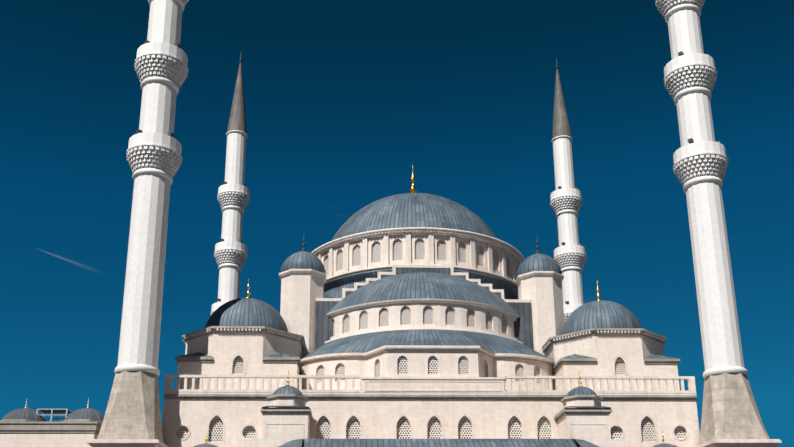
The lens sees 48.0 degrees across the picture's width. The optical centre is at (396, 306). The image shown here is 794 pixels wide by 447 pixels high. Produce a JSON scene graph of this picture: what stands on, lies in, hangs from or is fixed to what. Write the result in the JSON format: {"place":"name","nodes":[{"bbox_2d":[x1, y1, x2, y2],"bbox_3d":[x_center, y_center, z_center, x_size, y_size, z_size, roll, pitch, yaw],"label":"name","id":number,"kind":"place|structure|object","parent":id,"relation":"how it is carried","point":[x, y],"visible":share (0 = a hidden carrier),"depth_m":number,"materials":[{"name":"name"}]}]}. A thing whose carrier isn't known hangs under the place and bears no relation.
{"place":"outdoors","nodes":[
{"label":"outdoors","id":0,"kind":"place"},
{"bbox_2d":[0,0,793,446],"label":"sky","id":1,"kind":"structure","parent":0,"point":[342,98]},
{"label":"ground","id":2,"kind":"structure","parent":0,"visible":0},
{"bbox_2d":[0,399,103,446],"bbox_3d":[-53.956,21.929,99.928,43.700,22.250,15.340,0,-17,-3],"label":"courtyard annex","id":3,"kind":"object","parent":2,"relation":"on","point":[24,427],"visible":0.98,"depth_m":95.65,"materials":[{"name":"stone"}]},
{"bbox_2d":[86,0,188,446],"bbox_3d":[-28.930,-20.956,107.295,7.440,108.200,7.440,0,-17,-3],"label":"minaret","id":4,"kind":"object","parent":2,"relation":"on","point":[132,417],"visible":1,"depth_m":101.73,"materials":[{"name":"stone"}]},
{"bbox_2d":[210,55,249,314],"bbox_3d":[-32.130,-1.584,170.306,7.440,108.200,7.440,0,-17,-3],"label":"minaret","id":5,"kind":"object","parent":2,"relation":"on","point":[230,252],"visible":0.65,"depth_m":173.79,"materials":[{"name":"stone"}]},
{"bbox_2d":[162,370,699,446],"bbox_3d":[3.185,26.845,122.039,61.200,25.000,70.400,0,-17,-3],"label":"mosque facade wall","id":6,"kind":"structure","parent":2,"relation":"on","point":[433,412],"depth_m":101.58,"materials":[{"name":"stone"}]},
{"bbox_2d":[175,280,679,389],"bbox_3d":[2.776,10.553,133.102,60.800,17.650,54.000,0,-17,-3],"label":"corner domes","id":7,"kind":"structure","parent":6,"relation":"on","point":[247,335],"depth_m":107.88,"materials":[{"name":"stone"}]},
{"bbox_2d":[300,264,554,392],"bbox_3d":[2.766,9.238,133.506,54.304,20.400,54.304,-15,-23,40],"label":"semi-dome","id":8,"kind":"object","parent":6,"relation":"on","point":[422,321],"visible":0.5,"depth_m":111.29,"materials":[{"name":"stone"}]},
{"bbox_2d":[311,164,523,298],"bbox_3d":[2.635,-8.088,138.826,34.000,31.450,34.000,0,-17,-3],"label":"main dome","id":9,"kind":"structure","parent":8,"relation":"on","point":[385,234],"depth_m":125.10,"materials":[{"name":"metal"}]},
{"bbox_2d":[279,238,563,357],"bbox_3d":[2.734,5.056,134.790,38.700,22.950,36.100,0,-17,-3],"label":"domed turrets","id":10,"kind":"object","parent":8,"relation":"on","point":[538,280],"depth_m":118.66,"materials":[{"name":"stone"}]},
{"bbox_2d":[550,58,586,321],"bbox_3d":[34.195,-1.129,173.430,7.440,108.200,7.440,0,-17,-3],"label":"minaret","id":11,"kind":"object","parent":2,"relation":"on","point":[570,256],"visible":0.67,"depth_m":176.90,"materials":[{"name":"stone"}]},
{"bbox_2d":[655,0,781,446],"bbox_3d":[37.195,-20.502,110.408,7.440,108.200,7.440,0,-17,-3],"label":"minaret","id":12,"kind":"object","parent":2,"relation":"on","point":[731,416],"visible":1,"depth_m":105.06,"materials":[{"name":"stone"}]}
]}

